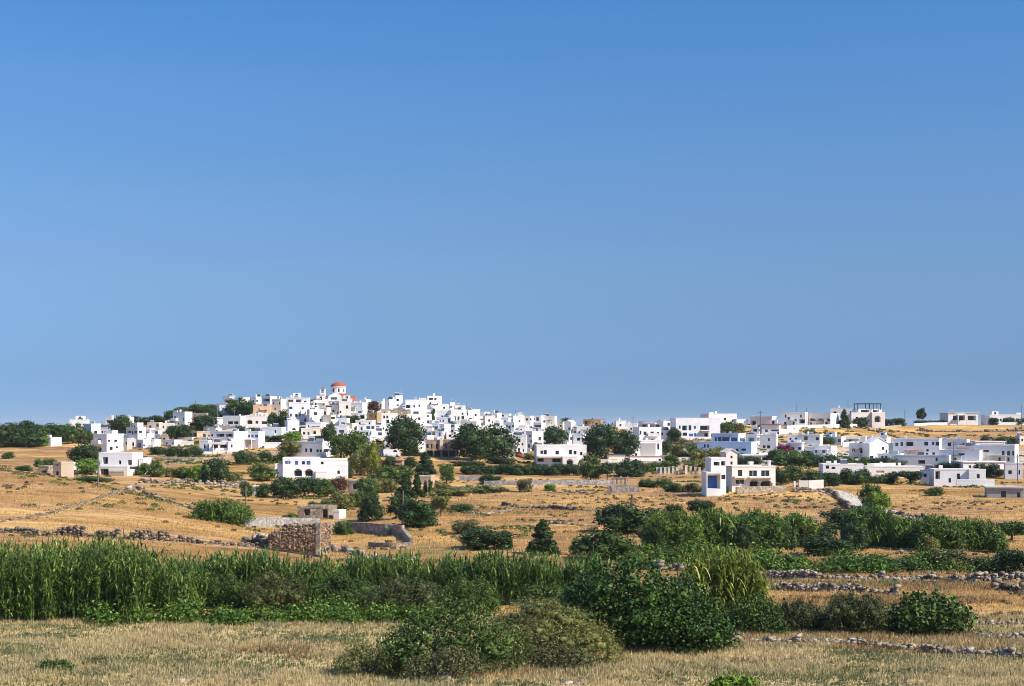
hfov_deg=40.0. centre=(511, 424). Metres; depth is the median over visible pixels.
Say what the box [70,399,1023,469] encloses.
village scrub
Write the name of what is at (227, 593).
olive bush
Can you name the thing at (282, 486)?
tree
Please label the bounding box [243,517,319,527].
farm wall
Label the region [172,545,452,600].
giant reed
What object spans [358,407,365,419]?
house
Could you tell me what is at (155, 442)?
house
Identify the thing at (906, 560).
shrub
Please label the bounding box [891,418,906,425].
bush
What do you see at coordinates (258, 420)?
house
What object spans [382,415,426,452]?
tree
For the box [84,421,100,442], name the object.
house
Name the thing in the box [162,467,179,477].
bush
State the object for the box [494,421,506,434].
house
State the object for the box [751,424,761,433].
house
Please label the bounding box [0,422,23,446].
tree
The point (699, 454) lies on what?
thicket
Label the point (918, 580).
weeds
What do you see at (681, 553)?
vine patch
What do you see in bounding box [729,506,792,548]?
reed clump
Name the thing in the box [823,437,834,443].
hedge
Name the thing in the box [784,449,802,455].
tree
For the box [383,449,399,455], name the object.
parked van
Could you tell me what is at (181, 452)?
hedge
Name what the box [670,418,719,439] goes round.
guesthouse
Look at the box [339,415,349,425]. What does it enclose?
house
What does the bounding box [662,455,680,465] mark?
tree
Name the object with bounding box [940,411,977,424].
house
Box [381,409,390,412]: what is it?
house
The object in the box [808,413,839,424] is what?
house
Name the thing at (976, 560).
bush
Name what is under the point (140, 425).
house
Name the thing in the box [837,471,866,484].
thicket
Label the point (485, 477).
shrub
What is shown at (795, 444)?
house
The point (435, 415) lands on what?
house
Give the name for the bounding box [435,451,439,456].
glazed door
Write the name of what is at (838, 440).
house
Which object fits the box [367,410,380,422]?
house
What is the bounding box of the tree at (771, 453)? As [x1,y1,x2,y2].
[764,449,785,459]
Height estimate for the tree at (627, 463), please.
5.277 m
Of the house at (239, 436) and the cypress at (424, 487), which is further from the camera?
the house at (239, 436)
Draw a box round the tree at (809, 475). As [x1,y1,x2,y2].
[800,469,827,487]
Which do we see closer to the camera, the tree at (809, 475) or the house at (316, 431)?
the tree at (809, 475)
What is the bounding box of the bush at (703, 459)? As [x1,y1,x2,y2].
[686,458,704,467]
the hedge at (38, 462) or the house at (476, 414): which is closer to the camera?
the hedge at (38, 462)
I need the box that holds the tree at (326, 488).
[311,477,336,496]
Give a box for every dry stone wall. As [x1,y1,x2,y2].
[0,488,128,522]
[0,525,260,546]
[31,461,185,469]
[138,478,219,484]
[142,490,194,509]
[219,480,247,486]
[331,544,415,562]
[442,507,513,513]
[453,483,496,487]
[501,501,597,511]
[548,490,595,493]
[548,521,597,525]
[627,559,684,570]
[732,633,1023,659]
[755,569,1023,581]
[771,582,900,594]
[790,487,832,494]
[805,515,826,518]
[832,491,855,510]
[867,546,914,550]
[868,429,900,437]
[888,509,950,520]
[916,427,1023,431]
[972,618,1023,626]
[978,631,1023,639]
[990,578,1023,592]
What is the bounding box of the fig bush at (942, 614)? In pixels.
[884,587,981,636]
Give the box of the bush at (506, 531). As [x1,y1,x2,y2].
[501,528,512,549]
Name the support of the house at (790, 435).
on the ground at (24, 457)
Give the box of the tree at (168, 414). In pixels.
[164,410,173,419]
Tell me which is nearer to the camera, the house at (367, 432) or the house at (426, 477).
the house at (426, 477)
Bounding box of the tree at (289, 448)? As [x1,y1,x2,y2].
[276,441,301,456]
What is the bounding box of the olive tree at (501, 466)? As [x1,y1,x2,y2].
[497,464,508,473]
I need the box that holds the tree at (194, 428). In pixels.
[189,425,199,430]
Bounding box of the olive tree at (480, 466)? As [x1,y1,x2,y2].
[477,465,485,474]
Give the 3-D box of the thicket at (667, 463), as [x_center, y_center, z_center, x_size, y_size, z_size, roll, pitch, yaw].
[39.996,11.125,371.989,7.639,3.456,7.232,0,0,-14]
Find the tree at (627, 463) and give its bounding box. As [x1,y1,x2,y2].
[613,459,634,474]
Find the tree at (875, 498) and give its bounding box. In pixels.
[864,490,892,509]
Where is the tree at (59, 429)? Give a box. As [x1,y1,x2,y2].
[54,424,70,436]
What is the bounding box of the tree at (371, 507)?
[356,489,385,521]
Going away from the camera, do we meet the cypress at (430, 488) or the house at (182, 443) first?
the cypress at (430, 488)
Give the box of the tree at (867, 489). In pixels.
[857,482,881,505]
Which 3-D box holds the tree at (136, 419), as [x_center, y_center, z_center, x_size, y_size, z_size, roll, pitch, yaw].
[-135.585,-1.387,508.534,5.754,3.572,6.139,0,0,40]
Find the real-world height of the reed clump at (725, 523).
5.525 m
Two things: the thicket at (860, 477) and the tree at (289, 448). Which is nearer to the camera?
the thicket at (860, 477)
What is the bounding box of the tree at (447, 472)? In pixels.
[438,463,454,482]
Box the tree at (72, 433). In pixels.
[62,423,85,442]
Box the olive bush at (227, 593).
[195,568,249,608]
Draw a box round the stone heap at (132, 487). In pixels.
[122,484,145,490]
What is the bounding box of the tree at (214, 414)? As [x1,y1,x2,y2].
[210,410,225,416]
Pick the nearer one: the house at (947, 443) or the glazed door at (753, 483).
the glazed door at (753, 483)
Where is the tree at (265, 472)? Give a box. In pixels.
[247,463,279,480]
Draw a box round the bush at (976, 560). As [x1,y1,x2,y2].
[962,555,996,567]
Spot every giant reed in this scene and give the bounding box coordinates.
[0,529,216,621]
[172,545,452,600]
[437,544,612,605]
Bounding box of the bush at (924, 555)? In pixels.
[915,551,934,566]
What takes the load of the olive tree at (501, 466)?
on the ground at (24, 457)
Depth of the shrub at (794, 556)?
138.82 m
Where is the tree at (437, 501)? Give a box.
[431,494,450,515]
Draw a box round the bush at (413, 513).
[394,497,439,527]
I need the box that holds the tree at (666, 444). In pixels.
[662,438,671,454]
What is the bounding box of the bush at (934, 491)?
[924,487,945,495]
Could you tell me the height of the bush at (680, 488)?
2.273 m
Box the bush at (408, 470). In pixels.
[392,464,415,479]
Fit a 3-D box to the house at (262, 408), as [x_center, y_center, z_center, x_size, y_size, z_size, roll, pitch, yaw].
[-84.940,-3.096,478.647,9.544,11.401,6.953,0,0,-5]
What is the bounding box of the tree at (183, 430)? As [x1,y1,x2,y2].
[176,424,190,436]
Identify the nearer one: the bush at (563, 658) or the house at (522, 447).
the bush at (563, 658)
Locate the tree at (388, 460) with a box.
[382,456,396,467]
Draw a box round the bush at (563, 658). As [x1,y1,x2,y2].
[518,641,597,668]
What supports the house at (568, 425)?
on the ground at (24, 457)
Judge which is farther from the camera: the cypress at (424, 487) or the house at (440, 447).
the house at (440, 447)
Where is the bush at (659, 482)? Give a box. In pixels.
[649,477,673,487]
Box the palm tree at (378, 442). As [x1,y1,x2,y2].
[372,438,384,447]
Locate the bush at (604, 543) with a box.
[572,529,638,560]
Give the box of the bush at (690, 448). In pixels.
[683,444,696,456]
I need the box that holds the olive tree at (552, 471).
[546,463,562,474]
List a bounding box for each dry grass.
[0,471,595,587]
[0,612,1023,685]
[400,485,1023,559]
[521,556,1023,621]
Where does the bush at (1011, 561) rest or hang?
on the ground at (24, 457)
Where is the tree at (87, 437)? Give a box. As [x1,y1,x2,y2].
[82,431,93,443]
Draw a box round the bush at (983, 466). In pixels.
[973,462,986,468]
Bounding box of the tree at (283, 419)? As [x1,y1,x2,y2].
[275,408,289,426]
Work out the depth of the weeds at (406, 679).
86.05 m
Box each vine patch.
[613,533,787,566]
[747,538,1001,573]
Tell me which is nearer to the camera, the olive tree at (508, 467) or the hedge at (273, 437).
the olive tree at (508, 467)
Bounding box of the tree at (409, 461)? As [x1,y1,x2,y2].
[403,457,418,467]
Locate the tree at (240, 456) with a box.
[233,450,247,464]
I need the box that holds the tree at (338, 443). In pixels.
[326,432,353,457]
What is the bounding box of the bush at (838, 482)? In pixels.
[823,474,842,485]
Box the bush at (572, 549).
[568,538,591,554]
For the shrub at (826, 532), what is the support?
on the ground at (24, 457)
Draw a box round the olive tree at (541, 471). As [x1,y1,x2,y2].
[535,464,546,474]
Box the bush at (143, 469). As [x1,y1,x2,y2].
[135,463,151,475]
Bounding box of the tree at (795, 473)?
[785,465,806,481]
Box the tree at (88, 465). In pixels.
[74,458,101,473]
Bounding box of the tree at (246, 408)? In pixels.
[237,400,256,414]
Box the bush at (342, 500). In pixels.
[330,488,356,508]
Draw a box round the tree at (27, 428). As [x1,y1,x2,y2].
[8,420,41,441]
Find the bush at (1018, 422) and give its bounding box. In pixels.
[1013,418,1023,424]
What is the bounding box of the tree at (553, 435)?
[542,426,568,444]
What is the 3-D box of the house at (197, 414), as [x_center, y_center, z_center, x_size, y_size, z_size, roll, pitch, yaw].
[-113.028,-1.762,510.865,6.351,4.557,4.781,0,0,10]
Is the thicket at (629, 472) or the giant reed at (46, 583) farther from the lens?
the thicket at (629, 472)
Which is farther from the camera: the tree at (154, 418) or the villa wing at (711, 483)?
the tree at (154, 418)
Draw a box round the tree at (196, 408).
[189,404,203,412]
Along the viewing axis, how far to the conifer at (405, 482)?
268.81 m
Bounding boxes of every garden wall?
[143,456,232,459]
[232,451,278,455]
[459,476,481,480]
[484,480,614,485]
[781,428,798,433]
[786,424,861,428]
[842,441,858,446]
[872,425,901,429]
[875,463,895,464]
[914,422,947,425]
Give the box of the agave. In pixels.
[383,523,392,535]
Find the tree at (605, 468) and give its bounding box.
[597,462,615,479]
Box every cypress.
[422,480,428,495]
[427,479,432,491]
[430,408,434,419]
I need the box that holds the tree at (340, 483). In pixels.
[330,476,348,492]
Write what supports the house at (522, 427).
on the ground at (24, 457)
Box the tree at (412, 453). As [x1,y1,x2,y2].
[403,448,419,455]
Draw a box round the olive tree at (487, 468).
[480,465,494,473]
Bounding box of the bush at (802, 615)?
[769,597,827,631]
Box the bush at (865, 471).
[853,468,871,482]
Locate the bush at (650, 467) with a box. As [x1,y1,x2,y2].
[645,462,664,470]
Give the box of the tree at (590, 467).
[577,453,602,479]
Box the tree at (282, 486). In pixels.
[268,477,301,498]
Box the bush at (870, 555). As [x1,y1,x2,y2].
[859,554,884,570]
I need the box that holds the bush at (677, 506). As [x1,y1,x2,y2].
[664,503,684,513]
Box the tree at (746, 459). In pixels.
[737,456,763,464]
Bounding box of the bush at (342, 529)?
[331,521,356,534]
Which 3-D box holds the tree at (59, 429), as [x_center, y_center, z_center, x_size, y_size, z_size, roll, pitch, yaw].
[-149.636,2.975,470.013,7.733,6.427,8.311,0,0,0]
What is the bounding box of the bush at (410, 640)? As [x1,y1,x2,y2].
[375,592,534,677]
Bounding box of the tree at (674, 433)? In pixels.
[667,427,681,442]
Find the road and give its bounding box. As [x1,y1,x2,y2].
[822,490,908,513]
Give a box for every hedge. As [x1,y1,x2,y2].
[33,458,57,466]
[71,476,112,482]
[148,446,164,454]
[162,446,178,456]
[177,447,191,456]
[190,446,204,455]
[265,435,283,439]
[346,415,360,422]
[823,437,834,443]
[833,456,854,462]
[852,457,869,464]
[866,474,887,483]
[893,459,907,464]
[913,419,931,422]
[928,420,945,422]
[992,435,1019,443]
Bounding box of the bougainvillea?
[775,443,792,451]
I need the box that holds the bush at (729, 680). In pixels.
[707,674,760,685]
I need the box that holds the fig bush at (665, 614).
[534,555,745,655]
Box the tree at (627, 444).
[611,429,640,458]
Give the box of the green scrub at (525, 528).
[0,458,1022,542]
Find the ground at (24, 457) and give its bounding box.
[0,401,1023,685]
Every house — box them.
[36,435,61,445]
[38,465,52,473]
[53,461,73,477]
[70,416,88,427]
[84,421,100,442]
[91,428,123,451]
[96,452,142,475]
[101,424,109,433]
[105,415,113,424]
[123,433,131,449]
[126,412,133,422]
[126,421,145,445]
[131,423,142,426]
[132,439,135,446]
[136,438,150,447]
[139,457,151,473]
[146,431,153,438]
[147,420,162,429]
[148,439,160,447]
[151,430,161,438]
[155,434,160,438]
[161,420,174,431]
[161,434,171,441]
[161,439,181,446]
[170,410,191,425]
[176,431,201,439]
[180,441,193,445]
[192,413,208,417]
[199,429,209,442]
[199,437,212,450]
[202,438,227,453]
[203,412,222,430]
[208,428,247,451]
[210,424,221,441]
[216,393,234,404]
[217,405,234,415]
[220,414,244,429]
[227,435,237,452]
[244,427,264,448]
[245,412,268,428]
[250,390,260,404]
[253,404,271,414]
[257,393,276,405]
[262,423,285,441]
[264,442,280,448]
[268,522,331,555]
[272,395,286,415]
[275,457,347,479]
[285,418,298,432]
[286,393,310,408]
[287,399,309,424]
[291,437,334,457]
[297,504,336,518]
[300,426,312,438]
[306,422,325,427]
[307,405,328,423]
[311,427,322,435]
[313,396,328,406]
[319,405,330,414]
[323,412,335,425]
[325,402,338,415]
[333,509,345,518]
[334,424,349,435]
[335,413,345,425]
[339,395,350,415]
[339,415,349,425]
[340,395,353,412]
[345,423,357,429]
[348,480,358,492]
[350,430,377,437]
[351,401,366,415]
[355,420,375,424]
[357,425,385,430]
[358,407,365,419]
[361,395,370,405]
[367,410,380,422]
[371,427,384,440]
[377,399,384,410]
[379,452,404,468]
[381,408,397,425]
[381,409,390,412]
[382,437,390,450]
[384,423,390,436]
[385,396,395,408]
[391,408,410,418]
[394,392,402,408]
[405,397,426,413]
[405,408,431,426]
[418,440,425,451]
[420,475,434,484]
[422,427,433,439]
[424,420,438,427]
[425,438,458,457]
[426,393,446,411]
[426,405,436,419]
[432,415,442,430]
[435,427,446,438]
[436,415,454,423]
[437,406,448,416]
[439,424,450,430]
[442,404,450,410]
[446,430,456,438]
[448,402,454,409]
[449,403,466,421]
[449,419,459,432]
[454,403,465,409]
[461,419,480,429]
[467,406,473,418]
[473,409,482,418]
[482,412,495,427]
[491,409,501,419]
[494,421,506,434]
[501,418,510,424]
[502,414,510,417]
[504,422,519,430]
[508,414,517,421]
[514,431,526,452]
[516,412,524,424]
[518,425,528,430]
[524,416,533,427]
[526,426,542,450]
[533,417,545,428]
[535,416,542,422]
[541,413,556,428]
[557,421,563,429]
[561,431,572,443]
[564,420,575,433]
[572,425,579,433]
[573,431,585,443]
[576,424,594,433]
[583,419,602,425]
[606,454,625,463]
[614,417,625,428]
[625,422,637,433]
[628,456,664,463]
[629,438,661,455]
[633,424,660,439]
[638,419,669,429]
[659,424,670,441]
[676,441,756,456]
[700,411,736,423]
[711,431,745,440]
[733,413,748,425]
[739,454,770,460]
[745,432,759,444]
[749,416,776,425]
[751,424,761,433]
[760,429,777,449]
[761,420,785,436]
[781,412,807,426]
[785,432,797,443]
[787,439,804,451]
[798,431,822,445]
[805,444,836,456]
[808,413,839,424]
[819,459,863,474]
[823,432,845,444]
[830,405,851,423]
[846,436,866,442]
[849,441,862,457]
[862,435,888,457]
[864,462,922,477]
[867,432,890,442]
[877,451,903,460]
[889,440,892,452]
[893,434,941,454]
[895,446,950,466]
[920,464,933,483]
[929,462,994,486]
[939,444,981,460]
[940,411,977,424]
[942,436,969,448]
[950,461,1006,468]
[951,439,973,449]
[970,441,1005,445]
[974,440,1023,464]
[981,411,1023,424]
[983,486,1023,497]
[1004,463,1022,478]
[1015,432,1023,444]
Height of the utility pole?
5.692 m
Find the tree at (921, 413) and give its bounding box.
[916,407,926,419]
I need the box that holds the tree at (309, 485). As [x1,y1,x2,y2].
[289,476,321,496]
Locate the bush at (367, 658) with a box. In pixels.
[327,634,407,676]
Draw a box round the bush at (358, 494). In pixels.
[348,490,368,506]
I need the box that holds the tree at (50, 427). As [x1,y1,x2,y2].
[41,422,60,435]
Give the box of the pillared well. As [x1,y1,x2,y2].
[607,476,638,492]
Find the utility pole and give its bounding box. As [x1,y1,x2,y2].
[97,456,98,486]
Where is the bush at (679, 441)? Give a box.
[675,438,693,444]
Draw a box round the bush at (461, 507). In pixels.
[449,503,476,511]
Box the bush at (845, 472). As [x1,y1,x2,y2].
[838,468,857,484]
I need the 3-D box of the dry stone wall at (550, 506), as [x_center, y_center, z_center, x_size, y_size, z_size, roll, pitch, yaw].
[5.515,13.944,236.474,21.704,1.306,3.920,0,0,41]
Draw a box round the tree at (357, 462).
[348,450,373,475]
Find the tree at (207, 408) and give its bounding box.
[200,404,216,412]
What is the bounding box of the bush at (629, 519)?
[592,501,652,533]
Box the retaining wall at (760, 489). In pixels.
[735,486,785,494]
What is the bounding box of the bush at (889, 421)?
[885,419,893,425]
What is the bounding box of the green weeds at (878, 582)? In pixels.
[624,557,1021,608]
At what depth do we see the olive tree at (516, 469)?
345.39 m
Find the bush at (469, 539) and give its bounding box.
[456,526,517,549]
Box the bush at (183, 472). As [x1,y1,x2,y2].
[174,466,188,477]
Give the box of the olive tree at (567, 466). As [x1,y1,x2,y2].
[562,464,575,474]
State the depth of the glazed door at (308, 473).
329.90 m
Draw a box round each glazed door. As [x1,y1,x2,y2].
[295,471,300,475]
[306,471,311,475]
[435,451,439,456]
[443,451,447,456]
[707,476,716,487]
[750,481,756,485]
[760,481,769,485]
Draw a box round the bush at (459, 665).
[403,640,492,680]
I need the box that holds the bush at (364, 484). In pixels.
[354,475,378,494]
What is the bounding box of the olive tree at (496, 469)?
[489,464,503,474]
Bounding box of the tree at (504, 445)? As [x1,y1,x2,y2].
[484,424,519,457]
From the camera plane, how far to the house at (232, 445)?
403.63 m
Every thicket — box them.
[3,434,47,447]
[234,451,261,461]
[256,451,287,461]
[372,477,401,492]
[427,487,472,496]
[450,460,486,465]
[484,456,517,464]
[613,465,647,476]
[650,460,677,471]
[682,459,704,470]
[688,446,724,459]
[769,451,816,465]
[801,453,841,465]
[816,471,838,486]
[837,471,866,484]
[859,456,896,462]
[879,472,899,483]
[933,462,959,467]
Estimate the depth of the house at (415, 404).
493.98 m
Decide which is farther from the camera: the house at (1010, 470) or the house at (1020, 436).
the house at (1020, 436)
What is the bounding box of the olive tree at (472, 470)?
[466,465,481,474]
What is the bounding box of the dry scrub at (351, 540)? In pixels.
[0,465,1021,560]
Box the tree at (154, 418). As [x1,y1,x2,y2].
[148,415,162,421]
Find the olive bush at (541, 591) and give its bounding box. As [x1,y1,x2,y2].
[519,581,566,617]
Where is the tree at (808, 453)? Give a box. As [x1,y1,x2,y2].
[800,450,817,456]
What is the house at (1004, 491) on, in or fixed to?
on the ground at (24, 457)
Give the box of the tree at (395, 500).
[385,493,413,516]
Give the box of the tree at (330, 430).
[320,423,336,440]
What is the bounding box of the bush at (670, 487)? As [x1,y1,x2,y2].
[662,483,678,491]
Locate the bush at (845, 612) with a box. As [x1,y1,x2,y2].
[816,590,894,634]
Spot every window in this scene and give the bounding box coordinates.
[722,437,736,440]
[735,479,744,484]
[749,470,756,475]
[761,470,768,475]
[953,416,962,419]
[1001,491,1005,496]
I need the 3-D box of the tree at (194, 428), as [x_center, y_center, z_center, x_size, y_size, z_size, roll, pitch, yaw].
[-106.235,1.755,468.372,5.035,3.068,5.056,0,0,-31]
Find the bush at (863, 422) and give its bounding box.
[851,417,868,426]
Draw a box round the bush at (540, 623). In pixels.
[479,595,631,663]
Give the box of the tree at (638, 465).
[630,459,645,473]
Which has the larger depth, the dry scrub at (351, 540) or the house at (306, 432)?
the house at (306, 432)
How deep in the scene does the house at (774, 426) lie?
484.14 m
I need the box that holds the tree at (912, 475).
[893,470,923,483]
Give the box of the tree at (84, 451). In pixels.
[65,443,100,461]
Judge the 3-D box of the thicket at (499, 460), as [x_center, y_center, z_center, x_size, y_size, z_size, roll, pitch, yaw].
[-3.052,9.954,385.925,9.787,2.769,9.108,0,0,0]
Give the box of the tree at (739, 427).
[733,422,746,432]
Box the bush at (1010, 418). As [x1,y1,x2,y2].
[1003,416,1013,421]
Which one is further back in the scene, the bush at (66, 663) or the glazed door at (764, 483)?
the glazed door at (764, 483)
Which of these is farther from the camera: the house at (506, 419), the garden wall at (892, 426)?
the garden wall at (892, 426)
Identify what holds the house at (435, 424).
on the ground at (24, 457)
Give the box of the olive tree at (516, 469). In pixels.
[509,464,523,474]
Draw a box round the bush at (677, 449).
[668,444,684,456]
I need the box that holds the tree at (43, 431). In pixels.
[34,424,50,436]
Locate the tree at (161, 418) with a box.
[157,416,169,422]
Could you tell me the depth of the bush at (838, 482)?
307.32 m
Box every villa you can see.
[534,444,586,465]
[719,448,775,491]
[851,409,884,427]
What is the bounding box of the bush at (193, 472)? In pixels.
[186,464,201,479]
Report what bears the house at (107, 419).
on the ground at (24, 457)
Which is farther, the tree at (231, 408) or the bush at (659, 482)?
the tree at (231, 408)
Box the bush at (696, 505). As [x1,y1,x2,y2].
[685,499,715,511]
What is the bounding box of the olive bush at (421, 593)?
[360,571,442,611]
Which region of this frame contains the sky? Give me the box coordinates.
[0,0,1023,424]
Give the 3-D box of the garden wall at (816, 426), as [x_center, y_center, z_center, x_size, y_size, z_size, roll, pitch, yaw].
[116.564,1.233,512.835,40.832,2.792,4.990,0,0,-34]
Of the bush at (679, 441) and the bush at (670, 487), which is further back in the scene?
the bush at (679, 441)
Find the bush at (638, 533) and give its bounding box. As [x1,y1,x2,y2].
[635,527,643,536]
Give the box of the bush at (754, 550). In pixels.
[748,548,764,556]
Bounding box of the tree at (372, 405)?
[367,401,380,411]
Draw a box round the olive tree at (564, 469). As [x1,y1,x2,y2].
[556,463,570,474]
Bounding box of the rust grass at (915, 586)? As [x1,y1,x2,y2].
[222,557,1023,679]
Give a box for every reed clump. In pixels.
[187,496,255,524]
[639,507,707,550]
[686,506,741,547]
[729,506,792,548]
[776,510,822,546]
[838,502,897,547]
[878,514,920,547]
[904,513,969,550]
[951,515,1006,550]
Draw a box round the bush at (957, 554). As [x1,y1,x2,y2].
[923,548,971,567]
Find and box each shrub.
[0,451,14,458]
[13,465,32,470]
[40,436,48,446]
[239,480,254,496]
[254,482,271,497]
[348,465,354,477]
[475,485,491,492]
[477,474,503,484]
[497,486,509,491]
[516,478,533,492]
[523,452,533,459]
[531,442,541,450]
[544,484,556,490]
[619,554,640,563]
[648,525,668,550]
[652,549,678,564]
[691,484,701,491]
[697,520,719,548]
[731,523,757,548]
[775,555,805,569]
[777,521,799,549]
[804,429,815,433]
[817,525,838,548]
[838,521,868,550]
[887,556,925,571]
[917,533,940,551]
[982,528,1009,551]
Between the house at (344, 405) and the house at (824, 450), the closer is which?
the house at (824, 450)
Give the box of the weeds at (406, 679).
[0,618,1021,685]
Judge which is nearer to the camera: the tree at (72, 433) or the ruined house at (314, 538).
the ruined house at (314, 538)
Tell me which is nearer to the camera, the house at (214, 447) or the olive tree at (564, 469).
the olive tree at (564, 469)
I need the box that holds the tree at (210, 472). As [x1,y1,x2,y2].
[197,456,231,481]
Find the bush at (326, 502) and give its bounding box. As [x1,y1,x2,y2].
[320,498,332,504]
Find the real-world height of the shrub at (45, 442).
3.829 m
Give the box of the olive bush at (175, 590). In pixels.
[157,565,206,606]
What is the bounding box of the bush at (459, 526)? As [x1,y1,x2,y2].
[450,518,480,533]
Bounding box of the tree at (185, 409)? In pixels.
[172,407,193,412]
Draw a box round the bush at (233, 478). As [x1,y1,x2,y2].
[227,471,243,482]
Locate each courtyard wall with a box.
[329,522,403,535]
[368,542,411,546]
[401,528,412,546]
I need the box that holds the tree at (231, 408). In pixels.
[225,396,245,414]
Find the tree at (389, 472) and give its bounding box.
[368,463,404,483]
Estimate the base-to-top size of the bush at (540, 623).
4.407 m
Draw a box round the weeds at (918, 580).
[591,559,1023,620]
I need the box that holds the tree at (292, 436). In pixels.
[281,430,303,442]
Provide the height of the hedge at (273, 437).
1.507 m
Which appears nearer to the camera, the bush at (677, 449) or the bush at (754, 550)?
the bush at (754, 550)
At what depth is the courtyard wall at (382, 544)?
165.80 m
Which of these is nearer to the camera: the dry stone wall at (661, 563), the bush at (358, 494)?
the dry stone wall at (661, 563)
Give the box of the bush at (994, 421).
[987,417,998,424]
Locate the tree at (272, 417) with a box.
[267,412,279,426]
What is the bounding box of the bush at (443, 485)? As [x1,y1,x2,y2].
[433,481,453,490]
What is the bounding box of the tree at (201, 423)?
[188,415,218,429]
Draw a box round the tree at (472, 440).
[449,423,494,459]
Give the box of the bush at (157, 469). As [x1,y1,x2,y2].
[147,461,165,476]
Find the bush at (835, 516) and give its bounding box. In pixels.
[817,507,852,529]
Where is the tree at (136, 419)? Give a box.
[132,416,140,422]
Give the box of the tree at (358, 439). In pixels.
[341,429,368,457]
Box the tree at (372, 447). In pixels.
[363,438,381,475]
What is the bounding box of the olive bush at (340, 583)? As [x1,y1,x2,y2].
[301,569,379,610]
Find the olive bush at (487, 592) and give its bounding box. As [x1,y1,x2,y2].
[437,575,503,615]
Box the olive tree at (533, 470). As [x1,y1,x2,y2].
[530,464,538,474]
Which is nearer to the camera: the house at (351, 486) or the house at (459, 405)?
the house at (351, 486)
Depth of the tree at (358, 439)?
378.76 m
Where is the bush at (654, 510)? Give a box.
[645,509,668,518]
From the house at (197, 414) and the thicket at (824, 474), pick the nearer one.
the thicket at (824, 474)
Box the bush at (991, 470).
[984,463,1003,476]
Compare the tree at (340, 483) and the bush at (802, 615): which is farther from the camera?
the tree at (340, 483)
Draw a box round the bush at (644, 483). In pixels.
[638,478,653,487]
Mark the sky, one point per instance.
(632, 211)
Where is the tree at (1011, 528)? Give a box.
[998,521,1023,540]
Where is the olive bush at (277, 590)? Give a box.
[237,568,311,611]
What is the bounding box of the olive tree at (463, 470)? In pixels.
[460,464,468,473]
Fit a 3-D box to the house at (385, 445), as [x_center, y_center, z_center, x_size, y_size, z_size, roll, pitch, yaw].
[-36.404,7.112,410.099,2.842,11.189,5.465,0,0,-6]
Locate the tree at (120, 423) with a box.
[108,414,132,433]
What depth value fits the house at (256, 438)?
411.90 m
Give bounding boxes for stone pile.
[171,677,197,684]
[410,672,452,679]
[560,680,587,684]
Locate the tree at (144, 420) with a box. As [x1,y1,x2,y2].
[137,417,149,422]
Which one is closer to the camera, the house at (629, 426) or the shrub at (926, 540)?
the shrub at (926, 540)
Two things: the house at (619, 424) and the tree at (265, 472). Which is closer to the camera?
the tree at (265, 472)
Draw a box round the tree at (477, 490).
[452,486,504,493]
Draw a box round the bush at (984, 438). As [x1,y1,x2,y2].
[979,435,991,440]
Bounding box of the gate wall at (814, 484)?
[798,480,823,488]
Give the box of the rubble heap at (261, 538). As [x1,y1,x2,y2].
[241,533,268,548]
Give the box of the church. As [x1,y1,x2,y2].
[315,382,356,403]
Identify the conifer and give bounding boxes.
[394,473,418,497]
[411,473,424,496]
[414,452,436,474]
[524,519,561,555]
[838,409,850,427]
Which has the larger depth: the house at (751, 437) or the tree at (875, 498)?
the house at (751, 437)
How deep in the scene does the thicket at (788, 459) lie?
391.89 m
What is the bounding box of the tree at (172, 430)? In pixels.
[166,425,180,439]
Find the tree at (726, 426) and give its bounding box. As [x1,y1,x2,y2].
[720,421,735,432]
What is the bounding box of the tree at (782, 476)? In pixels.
[776,467,790,484]
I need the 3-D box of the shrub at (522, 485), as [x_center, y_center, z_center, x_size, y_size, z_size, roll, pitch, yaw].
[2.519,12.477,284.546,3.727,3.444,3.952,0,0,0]
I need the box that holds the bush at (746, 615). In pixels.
[727,591,789,634]
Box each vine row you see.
[76,590,401,626]
[364,599,436,622]
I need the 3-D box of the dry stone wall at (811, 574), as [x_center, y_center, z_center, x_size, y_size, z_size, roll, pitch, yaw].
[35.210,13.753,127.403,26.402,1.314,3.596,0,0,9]
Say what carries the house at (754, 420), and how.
on the ground at (24, 457)
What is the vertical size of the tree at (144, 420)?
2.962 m
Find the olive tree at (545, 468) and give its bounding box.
[542,464,552,474]
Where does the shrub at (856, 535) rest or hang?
on the ground at (24, 457)
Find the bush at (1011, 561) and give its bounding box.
[990,548,1023,572]
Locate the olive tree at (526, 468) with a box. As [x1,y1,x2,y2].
[521,464,532,474]
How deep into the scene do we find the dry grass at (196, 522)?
183.52 m
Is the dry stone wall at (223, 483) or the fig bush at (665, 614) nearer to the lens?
the fig bush at (665, 614)
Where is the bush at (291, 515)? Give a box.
[282,513,300,517]
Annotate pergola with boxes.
[853,403,881,409]
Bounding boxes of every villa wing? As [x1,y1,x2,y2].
[701,471,720,496]
[705,457,725,494]
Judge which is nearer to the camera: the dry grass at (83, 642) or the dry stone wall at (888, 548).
the dry grass at (83, 642)
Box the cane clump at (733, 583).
[666,544,780,627]
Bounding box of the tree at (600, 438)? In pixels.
[581,422,624,458]
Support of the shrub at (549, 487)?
on the ground at (24, 457)
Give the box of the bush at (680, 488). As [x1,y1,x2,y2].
[674,482,696,491]
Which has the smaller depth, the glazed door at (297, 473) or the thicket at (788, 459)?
the glazed door at (297, 473)
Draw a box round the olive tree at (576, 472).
[570,464,582,475]
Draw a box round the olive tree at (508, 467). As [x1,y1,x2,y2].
[502,464,513,474]
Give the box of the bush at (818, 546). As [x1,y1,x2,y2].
[800,534,854,556]

